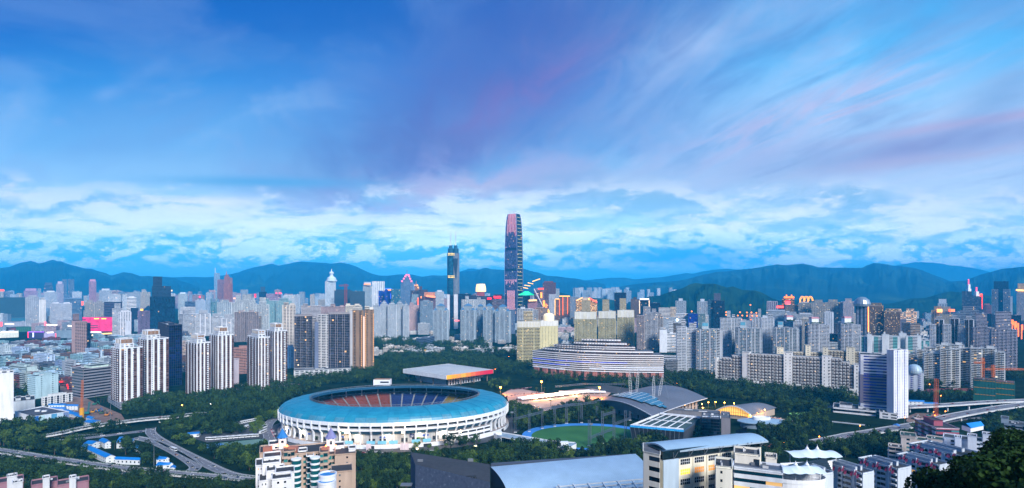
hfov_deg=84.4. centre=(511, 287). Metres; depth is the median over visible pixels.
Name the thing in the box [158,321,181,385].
office tower
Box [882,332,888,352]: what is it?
apartment block
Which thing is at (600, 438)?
tree
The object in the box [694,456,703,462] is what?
window
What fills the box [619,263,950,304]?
hills
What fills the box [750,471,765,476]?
window
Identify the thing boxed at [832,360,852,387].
windows
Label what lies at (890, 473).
apartment block
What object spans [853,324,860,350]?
apartment tower
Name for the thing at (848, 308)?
apartment tower
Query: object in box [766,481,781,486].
window
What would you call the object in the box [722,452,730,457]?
window
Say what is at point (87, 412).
crawler crane
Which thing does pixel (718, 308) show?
office tower
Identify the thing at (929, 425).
office block
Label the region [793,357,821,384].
windows
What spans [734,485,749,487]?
window
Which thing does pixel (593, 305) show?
hotel
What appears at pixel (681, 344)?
apartment tower
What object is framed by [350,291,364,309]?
construction block
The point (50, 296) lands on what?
apartment tower
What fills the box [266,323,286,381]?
apartment tower
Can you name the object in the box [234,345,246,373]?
block
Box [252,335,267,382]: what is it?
windows
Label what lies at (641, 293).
distant tower
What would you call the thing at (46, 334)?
mall
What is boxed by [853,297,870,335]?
office tower
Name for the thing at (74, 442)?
tree
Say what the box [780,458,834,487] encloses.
tennis stand
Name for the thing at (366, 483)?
tree
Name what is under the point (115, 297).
distant tower
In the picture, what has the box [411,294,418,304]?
office tower
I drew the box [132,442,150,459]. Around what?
tree
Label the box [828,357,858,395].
apartment block
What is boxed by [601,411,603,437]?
lattice tower
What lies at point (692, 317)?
office block
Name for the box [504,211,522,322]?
skyscraper
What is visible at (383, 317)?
apartment tower
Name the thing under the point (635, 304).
apartment tower
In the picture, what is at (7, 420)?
tree
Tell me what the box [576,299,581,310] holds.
hotel
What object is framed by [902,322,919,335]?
office block
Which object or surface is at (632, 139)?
sky
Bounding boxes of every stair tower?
[315,322,318,367]
[349,310,352,365]
[954,434,961,446]
[967,433,976,450]
[982,431,990,441]
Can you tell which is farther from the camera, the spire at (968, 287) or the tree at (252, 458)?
the spire at (968, 287)
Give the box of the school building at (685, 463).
[642,433,767,487]
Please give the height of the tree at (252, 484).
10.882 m
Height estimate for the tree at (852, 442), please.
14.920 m
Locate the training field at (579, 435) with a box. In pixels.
[531,425,631,447]
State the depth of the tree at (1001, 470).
58.19 m
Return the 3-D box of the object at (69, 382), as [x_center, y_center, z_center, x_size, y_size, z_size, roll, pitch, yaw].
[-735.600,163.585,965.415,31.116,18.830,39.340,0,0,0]
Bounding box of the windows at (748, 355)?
[748,355,780,381]
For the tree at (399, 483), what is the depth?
478.56 m
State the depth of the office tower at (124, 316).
1877.02 m
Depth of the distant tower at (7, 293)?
3538.64 m
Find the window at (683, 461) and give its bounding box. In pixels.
[680,458,689,464]
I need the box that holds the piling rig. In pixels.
[79,381,83,416]
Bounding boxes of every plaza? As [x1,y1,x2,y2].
[502,389,609,410]
[586,385,628,393]
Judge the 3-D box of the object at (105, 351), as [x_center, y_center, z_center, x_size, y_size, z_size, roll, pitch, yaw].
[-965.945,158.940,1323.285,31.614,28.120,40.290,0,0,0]
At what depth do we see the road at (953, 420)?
739.07 m
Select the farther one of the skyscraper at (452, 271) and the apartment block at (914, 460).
the skyscraper at (452, 271)
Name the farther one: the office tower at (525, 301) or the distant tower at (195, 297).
the distant tower at (195, 297)
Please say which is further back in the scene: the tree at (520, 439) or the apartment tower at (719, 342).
the apartment tower at (719, 342)
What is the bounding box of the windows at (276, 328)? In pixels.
[270,328,284,381]
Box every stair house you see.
[7,472,16,487]
[12,478,22,487]
[42,474,49,487]
[69,474,75,487]
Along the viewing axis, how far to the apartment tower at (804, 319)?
1501.59 m
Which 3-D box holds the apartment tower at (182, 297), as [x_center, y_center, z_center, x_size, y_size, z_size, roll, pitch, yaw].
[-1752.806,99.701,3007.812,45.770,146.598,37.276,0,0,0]
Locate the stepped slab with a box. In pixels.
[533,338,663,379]
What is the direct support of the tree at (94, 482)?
on the ground at (534, 383)
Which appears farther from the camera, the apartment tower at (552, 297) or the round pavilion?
the apartment tower at (552, 297)
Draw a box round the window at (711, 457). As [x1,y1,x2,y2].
[708,454,717,460]
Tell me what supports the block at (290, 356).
on the ground at (534, 383)
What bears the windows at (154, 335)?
in the apartment tower at (154, 343)
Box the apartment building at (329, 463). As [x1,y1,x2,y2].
[255,424,355,487]
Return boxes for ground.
[0,301,1023,487]
[60,386,123,422]
[906,413,939,421]
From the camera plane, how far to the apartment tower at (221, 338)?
921.10 m
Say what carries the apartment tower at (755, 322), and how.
on the ground at (534, 383)
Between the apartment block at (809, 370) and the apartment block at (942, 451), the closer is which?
the apartment block at (942, 451)
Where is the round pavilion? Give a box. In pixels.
[737,416,782,428]
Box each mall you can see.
[0,330,18,337]
[6,321,25,326]
[6,327,15,330]
[11,317,25,320]
[16,325,57,331]
[28,331,44,338]
[44,332,55,337]
[56,329,71,337]
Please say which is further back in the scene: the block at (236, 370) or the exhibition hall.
the block at (236, 370)
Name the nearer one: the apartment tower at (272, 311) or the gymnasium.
the gymnasium
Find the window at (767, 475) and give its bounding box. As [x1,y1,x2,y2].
[766,473,781,478]
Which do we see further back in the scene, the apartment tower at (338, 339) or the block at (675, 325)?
the block at (675, 325)
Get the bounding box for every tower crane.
[340,284,346,305]
[973,357,984,377]
[985,365,1022,376]
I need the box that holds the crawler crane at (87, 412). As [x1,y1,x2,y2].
[84,402,89,414]
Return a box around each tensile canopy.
[781,461,825,480]
[784,445,842,459]
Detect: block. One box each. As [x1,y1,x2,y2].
[0,297,25,317]
[0,313,6,321]
[0,321,5,330]
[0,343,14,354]
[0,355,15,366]
[0,369,13,420]
[0,474,23,487]
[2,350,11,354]
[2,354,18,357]
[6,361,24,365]
[7,314,10,321]
[9,363,36,371]
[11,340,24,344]
[11,346,29,353]
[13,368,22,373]
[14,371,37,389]
[14,395,34,413]
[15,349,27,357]
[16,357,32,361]
[19,370,30,388]
[22,355,33,359]
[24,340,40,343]
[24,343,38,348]
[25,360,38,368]
[27,371,58,398]
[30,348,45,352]
[31,322,50,330]
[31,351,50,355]
[31,476,57,487]
[33,353,54,361]
[35,325,54,330]
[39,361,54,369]
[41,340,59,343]
[41,392,72,405]
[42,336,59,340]
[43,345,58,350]
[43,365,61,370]
[44,326,59,331]
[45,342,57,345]
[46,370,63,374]
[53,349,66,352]
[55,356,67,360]
[55,360,61,366]
[57,320,69,328]
[57,475,88,487]
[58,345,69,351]
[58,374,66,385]
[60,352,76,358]
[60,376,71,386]
[62,321,71,329]
[62,359,75,375]
[65,298,81,320]
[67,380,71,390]
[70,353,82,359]
[72,363,110,397]
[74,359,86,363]
[82,317,111,331]
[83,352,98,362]
[85,347,103,357]
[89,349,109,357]
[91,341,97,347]
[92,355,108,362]
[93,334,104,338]
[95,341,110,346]
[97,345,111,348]
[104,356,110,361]
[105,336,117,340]
[125,321,130,334]
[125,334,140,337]
[134,319,137,330]
[180,307,194,313]
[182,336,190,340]
[182,340,188,355]
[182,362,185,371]
[185,301,194,306]
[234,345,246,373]
[234,358,238,383]
[266,294,281,299]
[283,295,294,304]
[287,345,293,367]
[334,289,351,305]
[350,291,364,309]
[416,336,434,346]
[418,322,429,334]
[471,294,503,304]
[476,284,485,295]
[492,299,504,309]
[510,309,514,333]
[558,324,570,326]
[558,327,573,331]
[560,317,572,324]
[634,318,636,331]
[659,327,666,352]
[663,317,675,332]
[664,355,675,364]
[665,359,677,371]
[667,332,675,351]
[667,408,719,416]
[668,321,685,332]
[673,323,685,332]
[676,313,687,326]
[688,313,697,327]
[698,313,704,327]
[701,412,719,436]
[715,351,750,385]
[721,411,730,434]
[742,319,750,326]
[746,313,757,319]
[748,352,792,385]
[766,309,784,326]
[775,345,822,356]
[784,304,798,313]
[785,311,795,327]
[791,355,831,389]
[796,313,812,319]
[809,464,833,487]
[823,347,860,364]
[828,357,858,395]
[829,333,837,341]
[829,342,837,349]
[829,459,873,487]
[833,402,875,415]
[834,323,837,333]
[858,352,886,414]
[858,455,911,487]
[859,336,866,351]
[867,332,871,351]
[872,335,881,352]
[879,409,896,419]
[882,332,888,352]
[887,349,907,418]
[889,335,900,348]
[896,452,949,487]
[899,331,906,348]
[900,319,905,332]
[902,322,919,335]
[905,335,917,352]
[908,351,917,365]
[909,440,976,461]
[914,416,959,436]
[915,347,926,370]
[916,333,920,348]
[920,321,930,327]
[921,339,929,348]
[923,312,930,320]
[923,344,935,351]
[923,350,939,384]
[931,306,941,323]
[935,342,949,350]
[939,346,951,386]
[940,306,952,323]
[942,433,982,450]
[949,342,963,347]
[950,346,960,387]
[953,306,978,326]
[958,345,970,386]
[970,345,981,386]
[973,377,995,400]
[980,345,995,377]
[986,313,991,326]
[992,314,994,327]
[994,349,1004,379]
[996,379,1014,399]
[1001,415,1023,430]
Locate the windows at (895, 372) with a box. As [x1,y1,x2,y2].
[895,372,899,417]
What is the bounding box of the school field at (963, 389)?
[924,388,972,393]
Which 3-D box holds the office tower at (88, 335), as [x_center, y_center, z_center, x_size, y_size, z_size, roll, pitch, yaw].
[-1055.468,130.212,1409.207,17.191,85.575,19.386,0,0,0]
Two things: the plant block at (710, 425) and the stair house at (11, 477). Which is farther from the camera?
the plant block at (710, 425)
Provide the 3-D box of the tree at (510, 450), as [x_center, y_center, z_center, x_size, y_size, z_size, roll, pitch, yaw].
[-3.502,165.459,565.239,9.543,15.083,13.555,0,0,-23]
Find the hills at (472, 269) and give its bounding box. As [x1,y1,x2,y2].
[459,268,478,272]
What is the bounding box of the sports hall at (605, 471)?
[400,452,642,487]
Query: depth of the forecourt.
626.00 m
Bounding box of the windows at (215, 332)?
[215,332,227,387]
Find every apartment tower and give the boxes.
[24,288,37,296]
[25,295,39,325]
[39,298,45,321]
[44,291,56,307]
[50,302,60,323]
[56,281,63,310]
[62,279,66,301]
[62,302,71,319]
[68,279,73,297]
[85,300,94,316]
[89,279,95,301]
[94,301,103,316]
[99,289,111,301]
[111,337,142,401]
[138,329,168,394]
[178,292,186,319]
[179,310,195,334]
[186,333,210,395]
[196,310,210,335]
[209,326,233,389]
[211,298,216,316]
[211,313,221,332]
[217,300,231,317]
[221,314,233,333]
[231,295,241,317]
[234,310,245,341]
[242,296,249,311]
[246,310,258,341]
[247,329,269,388]
[250,297,256,311]
[256,297,268,333]
[259,315,261,328]
[266,298,276,326]
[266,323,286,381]
[276,298,291,322]
[282,302,294,346]
[294,314,312,367]
[301,303,320,321]
[312,317,316,367]
[317,314,327,367]
[321,304,344,313]
[328,312,349,367]
[345,303,360,311]
[352,305,363,368]
[363,282,371,308]
[364,306,373,366]
[371,303,379,338]
[380,301,387,336]
[387,302,396,337]
[396,301,402,337]
[403,303,408,337]
[408,303,418,330]
[410,290,417,302]
[418,286,427,310]
[420,300,432,330]
[424,292,435,309]
[433,303,448,341]
[435,290,443,308]
[461,296,473,308]
[461,303,475,341]
[474,298,485,308]
[475,304,483,338]
[483,303,495,341]
[495,304,510,342]
[517,307,532,320]
[517,311,539,364]
[528,300,536,309]
[533,309,537,320]
[536,307,547,319]
[537,320,557,348]
[543,281,555,308]
[549,294,555,319]
[555,299,559,324]
[556,289,558,298]
[559,297,569,317]
[570,297,578,316]
[574,300,596,341]
[598,299,615,338]
[617,298,633,345]
[631,297,638,318]
[636,315,644,349]
[643,307,657,350]
[658,313,662,349]
[675,298,685,312]
[676,319,686,371]
[687,322,696,370]
[696,322,716,372]
[697,299,707,314]
[716,328,722,358]
[720,311,731,356]
[732,314,741,354]
[735,322,751,354]
[751,309,760,327]
[752,328,761,352]
[761,314,773,353]
[767,301,777,309]
[773,321,789,353]
[784,315,801,350]
[790,327,798,350]
[798,302,811,313]
[800,317,808,350]
[805,322,808,344]
[807,317,820,351]
[811,300,825,323]
[820,324,828,351]
[824,311,833,332]
[825,300,839,322]
[838,322,841,349]
[840,302,842,321]
[840,316,852,349]
[843,298,853,323]
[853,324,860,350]
[869,303,883,335]
[884,309,899,335]
[929,324,935,346]
[934,316,943,343]
[942,324,950,343]
[949,315,959,343]
[957,325,965,346]
[963,316,973,347]
[971,313,990,347]
[982,304,991,313]
[989,311,1017,369]
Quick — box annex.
[494,431,576,450]
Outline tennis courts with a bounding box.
[217,439,269,446]
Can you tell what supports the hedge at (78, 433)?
on the ground at (534, 383)
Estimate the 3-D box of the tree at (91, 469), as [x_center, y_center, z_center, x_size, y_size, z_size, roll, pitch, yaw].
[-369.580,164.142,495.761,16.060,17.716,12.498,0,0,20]
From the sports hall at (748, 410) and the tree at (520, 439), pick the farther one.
the sports hall at (748, 410)
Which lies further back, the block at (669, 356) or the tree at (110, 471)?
the block at (669, 356)
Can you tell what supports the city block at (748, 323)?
on the ground at (534, 383)
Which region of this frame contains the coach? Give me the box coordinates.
[205,437,215,439]
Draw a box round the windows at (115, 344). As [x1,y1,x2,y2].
[113,344,140,399]
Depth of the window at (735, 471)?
234.28 m
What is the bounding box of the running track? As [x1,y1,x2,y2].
[522,423,629,449]
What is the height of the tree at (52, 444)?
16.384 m
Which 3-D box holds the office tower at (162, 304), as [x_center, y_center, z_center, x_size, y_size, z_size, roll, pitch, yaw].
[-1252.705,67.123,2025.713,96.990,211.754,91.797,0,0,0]
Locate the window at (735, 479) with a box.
[734,477,749,482]
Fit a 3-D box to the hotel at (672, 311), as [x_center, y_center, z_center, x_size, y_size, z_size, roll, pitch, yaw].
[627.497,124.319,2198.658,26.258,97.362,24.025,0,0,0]
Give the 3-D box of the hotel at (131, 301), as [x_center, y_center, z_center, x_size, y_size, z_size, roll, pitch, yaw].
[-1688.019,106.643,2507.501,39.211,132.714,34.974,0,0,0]
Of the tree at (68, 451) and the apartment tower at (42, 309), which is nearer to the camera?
the tree at (68, 451)
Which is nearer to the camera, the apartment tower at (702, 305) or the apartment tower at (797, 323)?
the apartment tower at (797, 323)
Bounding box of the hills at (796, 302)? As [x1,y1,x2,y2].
[794,296,815,304]
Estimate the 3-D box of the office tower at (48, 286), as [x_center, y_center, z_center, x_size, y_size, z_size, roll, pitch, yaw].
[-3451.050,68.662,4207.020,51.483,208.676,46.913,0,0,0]
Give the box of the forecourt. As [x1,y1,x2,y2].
[262,415,521,452]
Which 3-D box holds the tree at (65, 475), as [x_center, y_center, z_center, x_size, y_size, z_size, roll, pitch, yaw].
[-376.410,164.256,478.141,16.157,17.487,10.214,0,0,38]
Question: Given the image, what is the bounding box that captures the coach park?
[187,419,277,441]
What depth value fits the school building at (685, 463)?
248.02 m
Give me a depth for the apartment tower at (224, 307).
2299.92 m
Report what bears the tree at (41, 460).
on the ground at (534, 383)
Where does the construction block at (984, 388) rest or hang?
on the ground at (534, 383)
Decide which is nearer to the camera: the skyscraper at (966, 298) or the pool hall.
the pool hall
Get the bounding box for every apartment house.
[888,443,902,459]
[900,431,915,451]
[916,436,927,442]
[926,435,942,442]
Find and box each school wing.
[715,456,732,487]
[733,460,783,487]
[734,446,760,464]
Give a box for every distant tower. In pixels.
[4,291,12,296]
[72,292,81,297]
[108,294,121,301]
[122,294,126,309]
[127,292,139,310]
[140,292,149,308]
[175,295,177,308]
[192,294,204,300]
[206,292,213,312]
[210,298,218,309]
[240,290,247,293]
[242,294,251,302]
[256,293,258,303]
[294,294,299,313]
[299,292,304,310]
[310,294,314,305]
[315,296,319,304]
[318,299,324,306]
[319,293,324,299]
[574,288,578,296]
[597,287,601,297]
[601,289,605,298]
[607,291,610,299]
[611,287,614,299]
[624,289,627,302]
[628,291,630,301]
[640,290,643,297]
[656,288,659,295]
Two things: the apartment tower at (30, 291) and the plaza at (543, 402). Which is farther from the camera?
the apartment tower at (30, 291)
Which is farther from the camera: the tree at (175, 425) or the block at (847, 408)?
the block at (847, 408)
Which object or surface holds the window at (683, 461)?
in the school building at (685, 463)
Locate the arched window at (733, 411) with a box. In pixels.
[719,406,749,417]
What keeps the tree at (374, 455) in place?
on the ground at (534, 383)
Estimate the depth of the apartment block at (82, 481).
381.37 m
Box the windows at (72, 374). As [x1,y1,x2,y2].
[72,374,82,393]
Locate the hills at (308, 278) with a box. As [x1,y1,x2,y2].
[170,262,605,300]
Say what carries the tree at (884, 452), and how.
on the ground at (534, 383)
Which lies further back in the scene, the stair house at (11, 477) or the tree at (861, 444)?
the tree at (861, 444)
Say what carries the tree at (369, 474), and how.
on the ground at (534, 383)
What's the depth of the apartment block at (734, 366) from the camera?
1010.48 m
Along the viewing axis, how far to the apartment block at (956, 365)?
977.89 m
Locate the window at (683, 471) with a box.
[680,468,689,474]
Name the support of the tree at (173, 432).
on the ground at (534, 383)
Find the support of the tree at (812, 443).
on the ground at (534, 383)
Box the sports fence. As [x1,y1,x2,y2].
[366,443,408,450]
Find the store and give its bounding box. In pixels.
[15,406,68,424]
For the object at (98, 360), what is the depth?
1231.12 m
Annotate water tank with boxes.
[543,313,553,320]
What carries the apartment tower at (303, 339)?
on the ground at (534, 383)
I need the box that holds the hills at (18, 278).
[0,260,199,300]
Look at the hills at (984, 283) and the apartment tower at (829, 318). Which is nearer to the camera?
the apartment tower at (829, 318)
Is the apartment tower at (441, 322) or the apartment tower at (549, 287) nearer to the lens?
the apartment tower at (441, 322)
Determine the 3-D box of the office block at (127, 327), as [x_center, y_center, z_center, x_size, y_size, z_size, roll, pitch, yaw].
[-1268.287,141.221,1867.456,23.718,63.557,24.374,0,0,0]
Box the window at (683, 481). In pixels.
[680,478,689,484]
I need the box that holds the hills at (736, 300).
[647,283,781,319]
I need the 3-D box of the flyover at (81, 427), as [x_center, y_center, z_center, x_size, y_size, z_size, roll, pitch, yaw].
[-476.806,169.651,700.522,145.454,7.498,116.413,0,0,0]
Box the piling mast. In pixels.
[933,378,938,416]
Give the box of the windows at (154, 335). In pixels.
[142,335,158,393]
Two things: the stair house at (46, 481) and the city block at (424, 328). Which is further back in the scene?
the city block at (424, 328)
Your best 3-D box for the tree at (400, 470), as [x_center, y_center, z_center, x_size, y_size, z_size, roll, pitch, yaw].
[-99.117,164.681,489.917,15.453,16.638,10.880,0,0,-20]
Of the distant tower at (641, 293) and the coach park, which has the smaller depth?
the coach park
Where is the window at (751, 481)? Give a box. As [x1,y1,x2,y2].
[750,479,765,484]
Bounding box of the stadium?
[277,378,508,448]
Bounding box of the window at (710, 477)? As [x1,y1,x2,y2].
[708,474,714,480]
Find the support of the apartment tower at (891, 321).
on the ground at (534, 383)
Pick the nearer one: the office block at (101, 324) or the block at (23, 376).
the block at (23, 376)
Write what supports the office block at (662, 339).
on the ground at (534, 383)
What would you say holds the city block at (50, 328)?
on the ground at (534, 383)
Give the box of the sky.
[0,0,1023,279]
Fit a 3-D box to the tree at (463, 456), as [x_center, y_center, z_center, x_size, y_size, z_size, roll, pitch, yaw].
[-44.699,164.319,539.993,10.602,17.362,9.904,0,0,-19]
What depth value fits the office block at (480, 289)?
2506.86 m
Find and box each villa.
[374,349,381,355]
[383,346,390,351]
[454,334,460,338]
[498,339,505,343]
[561,335,567,339]
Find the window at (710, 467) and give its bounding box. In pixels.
[708,464,714,470]
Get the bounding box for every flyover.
[0,447,255,480]
[44,412,206,437]
[810,402,1023,441]
[908,399,1023,412]
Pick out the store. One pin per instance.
(47, 412)
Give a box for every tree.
[0,418,11,428]
[0,431,10,445]
[0,454,14,464]
[1,429,12,436]
[4,456,13,468]
[7,465,23,472]
[17,466,34,481]
[18,437,28,449]
[19,459,38,468]
[21,437,38,449]
[21,455,36,464]
[23,464,33,480]
[28,464,43,478]
[31,457,48,464]
[34,434,47,447]
[34,469,44,477]
[37,464,54,470]
[41,468,57,474]
[45,458,57,465]
[48,439,60,454]
[49,463,62,474]
[57,442,73,456]
[59,471,72,478]
[61,436,70,444]
[63,447,73,456]
[65,468,79,473]
[67,439,80,448]
[76,471,88,475]
[83,465,97,474]
[89,477,100,487]
[100,480,110,487]
[101,473,117,485]
[106,467,119,476]
[117,436,132,446]
[119,435,132,454]
[126,465,143,478]
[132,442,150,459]
[134,475,155,487]
[139,439,153,451]
[146,465,163,475]
[148,472,165,487]
[164,475,173,484]
[165,424,178,430]
[165,428,180,439]
[175,474,188,487]
[182,475,199,487]
[201,477,213,487]
[207,441,221,457]
[214,475,222,482]
[216,443,228,452]
[218,447,230,455]
[227,444,237,454]
[234,445,244,456]
[239,444,252,453]
[239,451,250,461]
[239,478,250,487]
[245,456,254,469]
[248,481,255,487]
[249,454,259,467]
[356,454,363,468]
[356,459,366,471]
[356,472,366,487]
[357,476,370,487]
[360,469,376,479]
[364,453,370,459]
[367,452,377,461]
[370,479,378,487]
[379,461,392,472]
[380,472,393,487]
[381,452,392,459]
[388,468,403,475]
[391,453,398,462]
[391,470,402,487]
[394,452,408,464]
[397,476,404,487]
[398,452,409,457]
[398,463,410,473]
[400,474,410,487]
[410,448,418,456]
[441,447,456,454]
[442,432,455,446]
[445,449,457,457]
[460,450,470,460]
[461,445,476,450]
[464,449,477,457]
[476,444,487,449]
[476,450,488,463]
[488,438,499,449]
[488,452,496,462]
[491,454,501,462]
[497,449,508,459]
[497,455,509,461]
[498,441,506,450]
[499,451,514,460]
[505,444,513,460]
[517,437,526,444]
[517,442,531,454]
[530,449,545,458]
[533,446,545,455]
[534,440,546,446]
[547,438,561,448]
[547,447,556,458]
[591,445,605,455]
[596,435,606,445]
[607,440,615,453]
[616,437,625,442]
[616,449,629,453]
[618,441,629,450]
[625,438,633,446]
[641,435,651,442]
[756,420,766,429]
[759,441,769,448]
[759,446,770,461]
[768,438,779,448]
[791,427,806,436]
[797,427,809,437]
[805,440,821,449]
[832,442,848,455]
[841,445,850,456]
[846,437,859,441]
[849,441,859,456]
[850,441,864,456]
[855,434,867,440]
[860,434,872,439]
[867,438,877,445]
[869,445,882,455]
[873,443,887,456]
[878,439,888,447]
[884,428,892,436]
[892,429,907,443]
[903,466,942,487]
[932,459,994,487]
[947,455,966,466]
[953,450,1020,466]
[960,453,1021,487]
[964,454,1023,487]
[970,449,1015,467]
[973,439,1023,458]
[976,445,1020,456]
[981,429,1023,448]
[988,426,1023,448]
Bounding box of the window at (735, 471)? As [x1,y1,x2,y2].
[734,470,749,474]
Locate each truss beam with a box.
[515,411,542,419]
[543,403,574,409]
[550,401,596,408]
[583,383,625,384]
[589,427,614,438]
[613,417,630,424]
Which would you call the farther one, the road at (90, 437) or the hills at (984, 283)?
the hills at (984, 283)
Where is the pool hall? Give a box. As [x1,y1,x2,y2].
[630,412,700,441]
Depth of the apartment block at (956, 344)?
1090.47 m
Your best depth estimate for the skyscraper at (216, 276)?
4298.22 m
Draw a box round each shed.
[48,404,65,406]
[50,407,65,409]
[66,404,78,409]
[69,411,78,416]
[81,444,114,462]
[83,440,99,447]
[84,419,100,425]
[99,438,111,448]
[115,456,140,464]
[116,436,133,448]
[156,456,168,463]
[156,462,173,468]
[188,432,200,436]
[832,421,864,425]
[908,400,923,404]
[962,421,983,431]
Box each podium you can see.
[108,394,166,409]
[294,366,350,376]
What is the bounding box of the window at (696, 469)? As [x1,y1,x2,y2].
[694,466,703,472]
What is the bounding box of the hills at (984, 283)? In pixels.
[935,267,1023,305]
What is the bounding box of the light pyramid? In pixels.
[519,291,533,294]
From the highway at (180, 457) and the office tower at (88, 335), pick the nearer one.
the highway at (180, 457)
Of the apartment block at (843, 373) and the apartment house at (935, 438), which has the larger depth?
the apartment block at (843, 373)
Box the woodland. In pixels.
[0,324,1023,487]
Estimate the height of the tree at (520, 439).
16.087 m
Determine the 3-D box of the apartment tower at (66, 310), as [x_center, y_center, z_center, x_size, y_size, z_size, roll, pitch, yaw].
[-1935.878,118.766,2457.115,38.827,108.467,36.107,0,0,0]
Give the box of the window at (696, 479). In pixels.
[694,476,703,482]
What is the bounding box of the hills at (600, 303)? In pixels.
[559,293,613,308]
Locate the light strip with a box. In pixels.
[363,317,363,365]
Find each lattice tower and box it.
[580,404,582,422]
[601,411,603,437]
[624,410,626,436]
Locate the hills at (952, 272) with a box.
[895,262,988,280]
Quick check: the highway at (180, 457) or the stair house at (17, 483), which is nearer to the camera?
the stair house at (17, 483)
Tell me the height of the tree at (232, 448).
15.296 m
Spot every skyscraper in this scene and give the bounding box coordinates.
[214,268,219,293]
[217,279,223,301]
[224,271,232,302]
[325,269,336,305]
[401,273,414,305]
[447,241,458,294]
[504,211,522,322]
[962,291,971,309]
[972,296,981,313]
[992,289,997,313]
[994,281,1008,310]
[1003,289,1009,311]
[1010,296,1012,314]
[1017,283,1023,319]
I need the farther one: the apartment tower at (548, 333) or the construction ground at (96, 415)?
the apartment tower at (548, 333)
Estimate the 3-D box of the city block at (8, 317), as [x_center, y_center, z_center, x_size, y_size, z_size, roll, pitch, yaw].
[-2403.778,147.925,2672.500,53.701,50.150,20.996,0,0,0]
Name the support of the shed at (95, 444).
on the ground at (534, 383)
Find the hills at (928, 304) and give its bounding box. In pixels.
[882,291,1016,313]
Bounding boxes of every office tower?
[44,283,52,291]
[72,314,80,352]
[74,321,87,352]
[87,323,90,347]
[104,301,121,316]
[112,303,122,334]
[118,310,130,336]
[131,308,138,330]
[138,310,149,333]
[150,276,174,328]
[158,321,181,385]
[195,299,205,313]
[259,287,266,300]
[372,281,384,305]
[378,291,383,305]
[384,288,390,304]
[391,289,400,304]
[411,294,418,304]
[447,294,449,328]
[450,295,453,328]
[454,294,457,328]
[458,293,470,327]
[523,296,529,307]
[534,288,543,301]
[537,302,547,307]
[614,292,625,320]
[639,299,649,314]
[650,303,660,312]
[708,300,713,327]
[713,293,724,328]
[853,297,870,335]
[908,364,923,391]
[938,299,946,306]
[1011,315,1020,338]
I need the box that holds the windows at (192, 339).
[192,339,208,390]
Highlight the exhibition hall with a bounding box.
[597,370,707,419]
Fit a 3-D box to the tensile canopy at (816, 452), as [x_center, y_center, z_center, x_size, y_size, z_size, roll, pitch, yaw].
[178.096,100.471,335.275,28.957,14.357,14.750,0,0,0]
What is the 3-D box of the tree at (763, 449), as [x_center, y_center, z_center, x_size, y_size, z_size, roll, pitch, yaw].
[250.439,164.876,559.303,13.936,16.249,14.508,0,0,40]
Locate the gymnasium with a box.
[403,364,492,385]
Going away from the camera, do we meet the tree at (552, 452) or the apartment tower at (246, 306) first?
the tree at (552, 452)
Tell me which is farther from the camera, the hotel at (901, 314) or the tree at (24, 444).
the hotel at (901, 314)
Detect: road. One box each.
[63,430,144,439]
[262,417,277,440]
[945,417,980,422]
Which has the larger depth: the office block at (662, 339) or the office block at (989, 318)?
the office block at (989, 318)
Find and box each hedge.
[0,451,243,480]
[1,447,254,477]
[46,411,203,433]
[46,413,206,435]
[48,434,99,437]
[58,432,102,435]
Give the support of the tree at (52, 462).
on the ground at (534, 383)
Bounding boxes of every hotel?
[127,296,135,311]
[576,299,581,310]
[590,299,596,311]
[659,308,669,316]
[670,307,675,316]
[782,298,793,304]
[898,309,903,318]
[904,309,916,322]
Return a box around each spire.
[966,279,970,290]
[973,287,979,295]
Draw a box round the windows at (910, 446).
[910,446,950,461]
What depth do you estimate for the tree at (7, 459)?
527.12 m
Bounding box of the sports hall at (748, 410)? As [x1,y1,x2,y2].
[716,403,775,418]
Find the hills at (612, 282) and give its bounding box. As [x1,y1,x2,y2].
[586,269,735,287]
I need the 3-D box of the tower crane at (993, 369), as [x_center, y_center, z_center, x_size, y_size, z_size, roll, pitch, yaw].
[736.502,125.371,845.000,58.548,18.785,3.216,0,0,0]
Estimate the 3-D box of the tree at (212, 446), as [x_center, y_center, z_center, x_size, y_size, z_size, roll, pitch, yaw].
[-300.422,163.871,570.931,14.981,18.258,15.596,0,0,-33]
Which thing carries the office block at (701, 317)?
on the ground at (534, 383)
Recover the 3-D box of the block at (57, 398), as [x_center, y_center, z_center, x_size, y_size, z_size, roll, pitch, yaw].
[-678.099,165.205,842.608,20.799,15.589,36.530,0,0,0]
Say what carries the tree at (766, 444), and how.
on the ground at (534, 383)
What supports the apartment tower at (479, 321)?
on the ground at (534, 383)
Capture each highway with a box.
[132,436,201,471]
[145,428,255,478]

